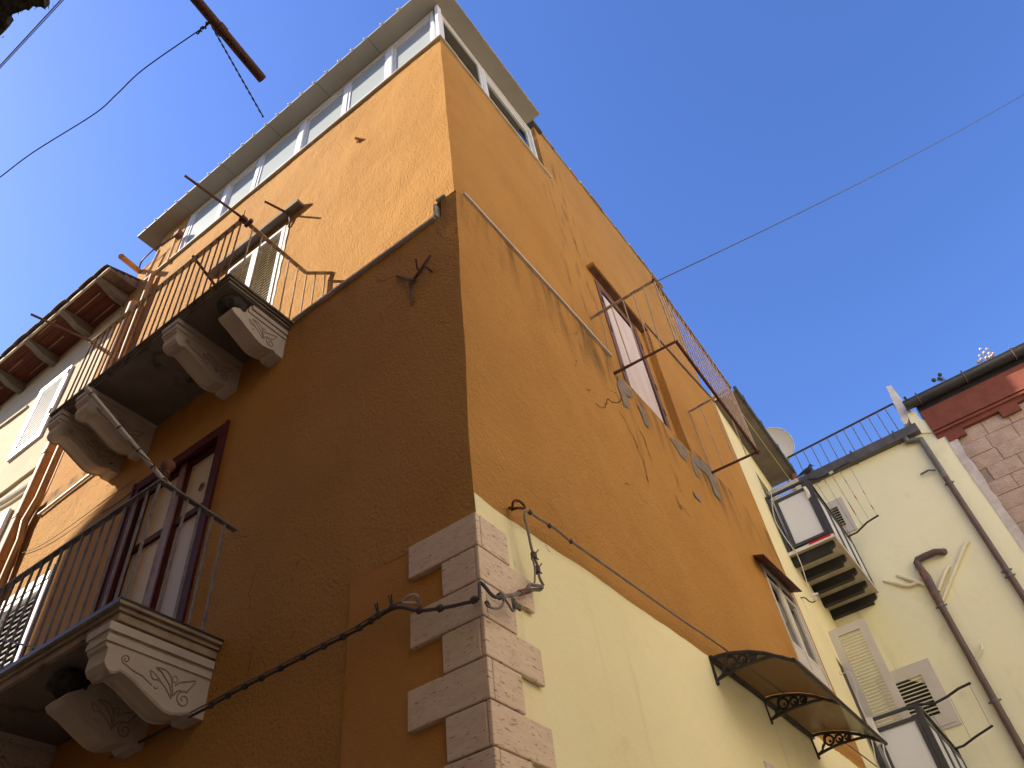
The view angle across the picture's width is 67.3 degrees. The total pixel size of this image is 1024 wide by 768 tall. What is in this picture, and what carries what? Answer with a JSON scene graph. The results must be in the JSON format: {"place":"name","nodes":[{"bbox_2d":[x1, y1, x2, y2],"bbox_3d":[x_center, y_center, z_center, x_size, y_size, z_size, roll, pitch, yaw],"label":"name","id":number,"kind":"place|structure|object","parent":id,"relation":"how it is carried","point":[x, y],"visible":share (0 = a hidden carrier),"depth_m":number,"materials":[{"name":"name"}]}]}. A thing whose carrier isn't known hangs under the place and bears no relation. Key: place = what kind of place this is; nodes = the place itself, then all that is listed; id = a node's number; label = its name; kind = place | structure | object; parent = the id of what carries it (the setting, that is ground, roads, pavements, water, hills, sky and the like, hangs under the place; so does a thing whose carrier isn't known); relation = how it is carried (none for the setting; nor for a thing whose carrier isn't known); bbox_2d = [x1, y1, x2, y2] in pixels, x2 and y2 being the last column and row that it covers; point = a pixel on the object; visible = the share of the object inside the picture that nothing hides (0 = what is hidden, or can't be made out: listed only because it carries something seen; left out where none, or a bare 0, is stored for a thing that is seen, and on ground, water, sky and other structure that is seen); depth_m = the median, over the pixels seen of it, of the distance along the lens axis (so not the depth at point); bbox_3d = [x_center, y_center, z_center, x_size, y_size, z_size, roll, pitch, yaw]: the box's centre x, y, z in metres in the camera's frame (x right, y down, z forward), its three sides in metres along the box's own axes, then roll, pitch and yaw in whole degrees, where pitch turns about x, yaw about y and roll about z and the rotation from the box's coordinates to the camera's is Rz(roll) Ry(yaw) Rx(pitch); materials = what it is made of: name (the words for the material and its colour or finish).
{"place":"outdoors","nodes":[
{"label":"outdoors","id":0,"kind":"place"},
{"bbox_2d":[0,264,139,545],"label":"cream house","id":1,"kind":"structure","parent":0,"point":[41,361],"depth_m":13.15,"materials":[{"name":"paint"}]},
{"bbox_2d":[0,0,1023,497],"label":"sky","id":2,"kind":"structure","parent":0,"point":[698,128],"materials":[{"name":"blue"}]},
{"bbox_2d":[902,342,1023,551],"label":"stone house","id":3,"kind":"structure","parent":0,"point":[973,416],"depth_m":14.91,"materials":[{"name":"stone"}]},
{"bbox_2d":[931,373,944,381],"bbox_3d":[8.758,-0.083,15.775,0.282,0.332,0.116,-31,-50,20],"label":"dried plant","id":4,"kind":"object","parent":3,"relation":"on","point":[939,378],"visible":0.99,"depth_m":15.80,"materials":[{"name":"black plant"}]},
{"bbox_2d":[976,348,994,363],"bbox_3d":[9.505,-0.553,15.481,0.388,0.478,0.089,-31,-50,20],"label":"dried plant","id":5,"kind":"object","parent":3,"relation":"on","point":[985,357],"visible":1,"depth_m":15.46,"materials":[{"name":"beige plant"}]},
{"bbox_3d":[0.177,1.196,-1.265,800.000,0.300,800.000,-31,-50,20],"label":"ground","id":6,"kind":"structure","parent":0,"visible":0},
{"bbox_2d":[0,0,53,37],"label":"opposite house","id":7,"kind":"structure","parent":6,"relation":"on","point":[9,9],"depth_m":5.71,"materials":[{"name":"paint"}]},
{"bbox_2d":[0,0,63,67],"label":"overhead wire","id":8,"kind":"object","parent":7,"relation":"attached to","point":[21,43],"visible":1,"depth_m":5.09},
{"bbox_2d":[190,0,265,81],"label":"iron pole","id":9,"kind":"object","parent":7,"relation":"attached to","point":[229,39],"visible":0.96,"depth_m":5.51,"materials":[{"name":"brown metal"}]},
{"bbox_2d":[0,22,208,177],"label":"overhead wire","id":10,"kind":"object","parent":9,"relation":"attached to","point":[203,27],"visible":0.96,"depth_m":5.76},
{"bbox_2d":[208,21,263,117],"bbox_3d":[-1.996,-2.310,5.420,0.015,0.605,0.773,-29,-50,18],"label":"twisted wire","id":11,"kind":"object","parent":9,"relation":"hanging from","point":[229,57],"visible":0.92,"depth_m":5.42,"materials":[{"name":"black metal"}]},
{"bbox_2d":[0,0,865,767],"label":"orange house","id":12,"kind":"structure","parent":6,"relation":"on","point":[298,418],"depth_m":6.41,"materials":[{"name":"paint"}]},
{"bbox_2d":[0,564,55,667],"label":"shuttered window","id":13,"kind":"structure","parent":12,"relation":"in","point":[50,572],"depth_m":7.61,"materials":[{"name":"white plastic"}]},
{"bbox_2d":[37,474,90,515],"bbox_3d":[-4.987,1.200,8.671,1.147,0.105,0.031,-31,-50,20],"label":"conduit","id":14,"kind":"object","parent":12,"relation":"attached to","point":[64,494],"visible":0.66,"depth_m":8.69,"materials":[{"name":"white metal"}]},
{"bbox_2d":[0,300,137,574],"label":"drainpipe","id":15,"kind":"object","parent":12,"relation":"attached to","point":[9,539],"visible":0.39,"depth_m":9.26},
{"bbox_2d":[0,273,154,595],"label":"drainpipe","id":16,"kind":"object","parent":12,"relation":"attached to","point":[25,520],"visible":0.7,"depth_m":9.08,"materials":[{"name":"brown metal"}]},
{"bbox_2d":[7,451,64,582],"bbox_3d":[-5.426,1.939,8.403,0.119,4.200,0.020,-26,-49,16],"label":"cable","id":17,"kind":"object","parent":16,"relation":"attached to","point":[34,515],"visible":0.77,"depth_m":8.87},
{"bbox_2d":[19,479,135,553],"bbox_3d":[-4.806,1.482,8.236,2.561,0.317,0.008,-31,-50,20],"label":"cable","id":18,"kind":"object","parent":12,"relation":"attached to","point":[80,518],"visible":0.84,"depth_m":8.00,"materials":[{"name":"brown plastic"}]},
{"bbox_2d":[101,486,136,513],"bbox_3d":[-3.912,1.158,7.658,0.553,0.064,0.014,-31,-50,20],"label":"cable","id":19,"kind":"object","parent":12,"relation":"attached to","point":[118,501],"visible":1,"depth_m":7.63,"materials":[{"name":"brown plastic"}]},
{"bbox_2d":[118,254,140,272],"bbox_3d":[-6.593,-2.074,13.278,0.104,0.492,0.631,-4,-46,-4],"label":"pipe stub","id":20,"kind":"object","parent":12,"relation":"attached to","point":[129,263],"visible":1,"depth_m":13.18,"materials":[{"name":"orange metal"}]},
{"bbox_2d":[139,237,173,267],"bbox_3d":[-6.224,-2.335,13.458,0.952,0.184,0.094,-30,-50,19],"label":"cable","id":21,"kind":"object","parent":20,"relation":"attached to","point":[152,250],"visible":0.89,"depth_m":13.46,"materials":[{"name":"black rubber"}]},
{"bbox_2d":[146,249,160,276],"bbox_3d":[-6.142,-2.075,13.172,0.118,0.691,0.043,-31,-50,20],"label":"pipe","id":22,"kind":"object","parent":12,"relation":"attached to","point":[152,264],"visible":1,"depth_m":13.14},
{"bbox_2d":[93,420,230,621],"bbox_3d":[-3.032,1.544,6.552,1.387,2.458,0.150,-31,-50,20],"label":"balcony door","id":23,"kind":"structure","parent":12,"relation":"in","point":[195,474],"depth_m":6.87,"materials":[{"name":"red paint"}]},
{"bbox_2d":[166,238,176,263],"bbox_3d":[-5.724,-2.264,12.952,0.073,0.815,0.039,-31,-50,20],"label":"pipe","id":24,"kind":"object","parent":12,"relation":"attached to","point":[172,248],"visible":1,"depth_m":12.91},
{"bbox_2d":[173,229,183,239],"bbox_3d":[-5.716,-2.561,13.190,0.120,0.120,0.110,-31,-50,20],"label":"junction box","id":25,"kind":"object","parent":12,"relation":"attached to","point":[178,234],"visible":1,"depth_m":13.15,"materials":[{"name":"plastic"}]},
{"bbox_2d":[180,183,228,248],"bbox_3d":[-5.246,-2.772,13.131,0.940,1.470,0.070,-31,-50,20],"label":"window","id":26,"kind":"structure","parent":12,"relation":"in","point":[208,212],"depth_m":13.27,"materials":[{"name":"grey glass"}]},
{"bbox_2d":[217,156,260,217],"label":"window","id":27,"kind":"structure","parent":12,"relation":"in","point":[241,185],"depth_m":13.07,"materials":[{"name":"grey glass"}]},
{"bbox_2d":[228,225,286,301],"bbox_3d":[-3.284,-0.786,9.322,1.150,3.020,0.108,-31,-50,20],"label":"balcony door","id":28,"kind":"structure","parent":12,"relation":"in","point":[277,237],"depth_m":9.99,"materials":[{"name":"white plastic"}]},
{"bbox_2d":[252,120,303,188],"bbox_3d":[-3.787,-3.650,12.506,1.030,1.470,0.070,-31,-50,20],"label":"window","id":29,"kind":"structure","parent":12,"relation":"in","point":[286,147],"depth_m":12.65,"materials":[{"name":"grey glass"}]},
{"bbox_2d":[297,83,346,151],"bbox_3d":[-2.978,-4.137,12.159,0.980,1.470,0.070,-31,-50,20],"label":"window","id":30,"kind":"structure","parent":12,"relation":"in","point":[332,108],"depth_m":12.39,"materials":[{"name":"grey glass"}]},
{"bbox_2d":[343,47,389,113],"bbox_3d":[-2.215,-4.597,11.831,0.920,1.470,0.070,-31,-50,20],"label":"window","id":31,"kind":"structure","parent":12,"relation":"in","point":[377,71],"depth_m":11.96,"materials":[{"name":"grey glass"}]},
{"bbox_2d":[402,593,421,605],"bbox_3d":[-0.535,1.195,4.240,0.095,0.062,0.125,-55,-61,35],"label":"wall hook","id":32,"kind":"object","parent":12,"relation":"attached to","point":[417,603],"depth_m":4.22,"materials":[{"name":"grey metal"}]},
{"bbox_2d":[109,581,503,758],"bbox_3d":[-1.417,1.803,4.579,3.307,0.302,0.190,-31,-50,20],"label":"cable","id":33,"kind":"object","parent":32,"relation":"attached to","point":[439,608],"visible":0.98,"depth_m":4.41,"materials":[{"name":"black rubber"}]},
{"bbox_2d":[388,11,436,75],"bbox_3d":[-1.491,-5.033,11.521,0.880,1.470,0.070,-31,-50,20],"label":"window","id":34,"kind":"structure","parent":12,"relation":"in","point":[424,31],"depth_m":11.72,"materials":[{"name":"grey glass"}]},
{"bbox_2d":[396,255,432,305],"bbox_3d":[-0.852,-0.876,6.445,0.398,0.559,0.124,-31,-50,20],"label":"iron hook","id":35,"kind":"object","parent":12,"relation":"attached to","point":[412,281],"visible":1,"depth_m":6.44,"materials":[{"name":"metal"}]},
{"bbox_2d":[441,14,486,92],"bbox_3d":[-0.765,-4.956,11.699,0.070,1.465,1.095,-31,-50,20],"label":"window","id":36,"kind":"structure","parent":12,"relation":"in","point":[467,58],"depth_m":11.95,"materials":[{"name":"white metal"}]},
{"bbox_2d":[482,67,538,159],"bbox_3d":[-0.033,-4.273,12.447,0.070,1.465,1.385,-31,-50,20],"label":"window","id":37,"kind":"structure","parent":12,"relation":"in","point":[493,91],"depth_m":12.77,"materials":[{"name":"white metal"}]},
{"bbox_2d":[484,583,543,611],"bbox_3d":[0.030,1.160,4.200,0.052,0.401,0.618,-29,-50,19],"label":"cable","id":38,"kind":"object","parent":12,"relation":"attached to","point":[525,591],"visible":0.99,"depth_m":4.11,"materials":[{"name":"plastic"}]},
{"bbox_2d":[508,499,525,510],"bbox_3d":[0.010,0.762,4.802,0.117,0.067,0.118,-31,-50,20],"label":"wall hook","id":39,"kind":"object","parent":12,"relation":"attached to","point":[512,508],"depth_m":4.78,"materials":[{"name":"metal"}]},
{"bbox_2d":[594,280,670,429],"bbox_3d":[1.660,-0.345,10.751,0.110,2.400,1.240,-31,-50,20],"label":"boarded door","id":40,"kind":"structure","parent":12,"relation":"in","point":[639,376],"depth_m":10.74,"materials":[{"name":"white wood"}]},
{"bbox_2d":[523,509,877,767],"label":"cable","id":41,"kind":"object","parent":12,"relation":"attached to","point":[534,559],"visible":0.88,"depth_m":5.19,"materials":[{"name":"black rubber"}]},
{"bbox_2d":[763,761,774,767],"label":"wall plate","id":42,"kind":"object","parent":12,"relation":"attached to","point":[767,764],"depth_m":6.46,"materials":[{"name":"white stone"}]},
{"bbox_2d":[760,563,832,691],"bbox_3d":[3.778,3.262,10.314,0.080,1.430,1.240,-31,-50,20],"label":"window","id":43,"kind":"structure","parent":12,"relation":"in","point":[800,638],"depth_m":10.37,"materials":[{"name":"paint"}]},
{"bbox_2d":[708,650,887,759],"bbox_3d":[2.718,2.983,7.170,0.721,0.317,2.532,-31,-50,20],"label":"awning","id":44,"kind":"object","parent":12,"relation":"attached to","point":[761,675],"visible":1,"depth_m":7.13,"materials":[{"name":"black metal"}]},
{"bbox_2d":[657,94,1023,281],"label":"overhead wire","id":45,"kind":"object","parent":12,"relation":"on","point":[824,200],"visible":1,"depth_m":12.01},
{"bbox_2d":[709,385,1023,767],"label":"yellow house","id":46,"kind":"structure","parent":6,"relation":"on","point":[896,652],"depth_m":13.52,"materials":[{"name":"paint"}]},
{"bbox_2d":[762,487,792,550],"bbox_3d":[4.999,2.686,14.415,0.070,2.040,0.915,-28,-50,18],"label":"balcony door","id":47,"kind":"structure","parent":46,"relation":"in","point":[766,494],"depth_m":14.92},
{"bbox_2d":[766,427,794,481],"bbox_3d":[5.943,1.565,17.146,0.861,1.238,0.462,-12,-46,3],"label":"satellite dish","id":48,"kind":"object","parent":46,"relation":"attached to","point":[783,439],"visible":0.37,"depth_m":17.38,"materials":[{"name":"white metal"}]},
{"bbox_2d":[768,486,811,596],"bbox_3d":[4.743,2.664,13.257,0.141,2.265,0.038,-31,-50,20],"label":"cord","id":49,"kind":"object","parent":46,"relation":"hanging from","point":[787,540],"visible":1,"depth_m":13.24,"materials":[{"name":"beige plastic"}]},
{"bbox_2d":[790,473,801,546],"bbox_3d":[5.934,3.042,15.352,0.205,2.638,0.819,1,-47,-9],"label":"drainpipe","id":50,"kind":"object","parent":46,"relation":"attached to","point":[793,476],"visible":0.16,"depth_m":15.99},
{"bbox_2d":[803,486,810,499],"bbox_3d":[5.194,1.905,13.534,0.075,0.255,0.090,-31,-50,20],"label":"cloth","id":51,"kind":"object","parent":46,"relation":"attached to","point":[807,492],"visible":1,"depth_m":13.50,"materials":[{"name":"white fabric"}]},
{"bbox_2d":[809,534,830,544],"bbox_3d":[5.170,2.609,12.923,0.390,0.042,0.012,-31,-50,20],"label":"tarpaulin strip","id":52,"kind":"object","parent":46,"relation":"attached to","point":[821,538],"visible":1,"depth_m":12.92,"materials":[{"name":"red plastic"}]},
{"bbox_2d":[808,461,878,536],"bbox_3d":[6.167,2.133,14.123,0.790,0.217,2.072,-31,-50,20],"label":"clothes airer","id":53,"kind":"object","parent":46,"relation":"attached to","point":[865,523],"visible":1,"depth_m":13.85,"materials":[{"name":"black metal"}]},
{"bbox_2d":[796,464,813,477],"bbox_3d":[5.272,1.587,13.806,0.398,0.226,0.109,-31,-50,20],"label":"bird","id":54,"kind":"object","parent":53,"relation":"on","point":[807,470],"visible":1,"depth_m":13.78},
{"bbox_2d":[839,670,865,716],"bbox_3d":[4.945,4.465,11.132,0.164,0.732,0.012,-31,-50,20],"label":"cord","id":55,"kind":"object","parent":46,"relation":"hanging from","point":[855,687],"visible":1,"depth_m":11.16,"materials":[{"name":"beige plastic"}]},
{"bbox_2d":[841,670,885,767],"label":"balcony door","id":56,"kind":"structure","parent":46,"relation":"in","point":[846,679],"depth_m":12.20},
{"bbox_2d":[865,717,881,745],"bbox_3d":[5.098,4.872,10.803,0.125,0.388,0.090,-31,-50,20],"label":"cloth","id":57,"kind":"object","parent":46,"relation":"hanging from","point":[870,722],"visible":0.55,"depth_m":10.84,"materials":[{"name":"white fabric"}]},
{"bbox_2d":[871,740,876,763],"bbox_3d":[4.993,5.063,10.622,0.107,0.436,0.015,-31,-50,20],"label":"cord","id":58,"kind":"object","parent":46,"relation":"attached to","point":[874,752],"visible":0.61,"depth_m":10.60,"materials":[{"name":"beige plastic"}]},
{"bbox_2d":[882,743,890,767],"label":"cord","id":59,"kind":"object","parent":46,"relation":"hanging from","point":[885,755],"visible":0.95,"depth_m":10.50,"materials":[{"name":"beige plastic"}]},
{"bbox_2d":[883,579,917,586],"bbox_3d":[7.154,3.644,14.173,0.550,0.351,0.085,-36,-52,24],"label":"waste pipe","id":60,"kind":"object","parent":46,"relation":"attached to","point":[912,584],"visible":1,"depth_m":14.12,"materials":[{"name":"beige plastic"}]},
{"bbox_2d":[896,574,925,586],"bbox_3d":[7.302,3.585,14.079,0.417,0.435,0.089,-38,-53,25],"label":"waste pipe","id":61,"kind":"object","parent":46,"relation":"attached to","point":[910,579],"visible":1,"depth_m":14.05,"materials":[{"name":"beige plastic"}]},
{"bbox_2d":[875,658,961,729],"bbox_3d":[6.825,5.330,12.988,0.950,1.124,0.030,-31,-50,20],"label":"window frame","id":62,"kind":"structure","parent":46,"relation":"in","point":[926,660],"depth_m":12.95,"materials":[{"name":"paint"}]},
{"bbox_2d":[937,565,950,591],"bbox_3d":[7.724,3.479,13.762,0.414,0.403,0.093,-31,-50,20],"label":"waste pipe","id":63,"kind":"object","parent":46,"relation":"attached to","point":[943,576],"visible":1,"depth_m":13.74,"materials":[{"name":"beige plastic"}]},
{"bbox_2d":[918,682,993,749],"bbox_3d":[6.549,4.880,11.246,0.828,0.180,2.066,-31,-50,20],"label":"clothes airer","id":64,"kind":"object","parent":46,"relation":"attached to","point":[946,697],"visible":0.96,"depth_m":10.75,"materials":[{"name":"black metal"}]},
{"bbox_2d":[941,540,970,601],"bbox_3d":[7.910,3.331,13.716,0.936,0.890,0.094,-31,-50,20],"label":"waste pipe","id":65,"kind":"object","parent":46,"relation":"attached to","point":[955,568],"visible":1,"depth_m":13.70,"materials":[{"name":"beige plastic"}]},
{"bbox_2d":[903,436,1023,602],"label":"drainpipe","id":66,"kind":"object","parent":46,"relation":"attached to","point":[1010,576],"visible":1,"depth_m":14.04,"materials":[{"name":"brown metal"}]},
{"bbox_2d":[913,548,1023,759],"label":"soil pipe","id":67,"kind":"object","parent":46,"relation":"attached to","point":[926,577],"visible":1,"depth_m":12.89,"materials":[{"name":"brown metal"}]},
{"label":"hooked rod","id":68,"kind":"object","parent":46,"relation":"attached to","visible":0},
{"bbox_2d":[811,592,818,600],"bbox_3d":[4.658,3.257,11.789,0.099,0.133,0.090,-31,-50,20],"label":"cloth","id":69,"kind":"object","parent":68,"relation":"hanging from","point":[814,596],"visible":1,"depth_m":11.78,"materials":[{"name":"white fabric"}]}
]}

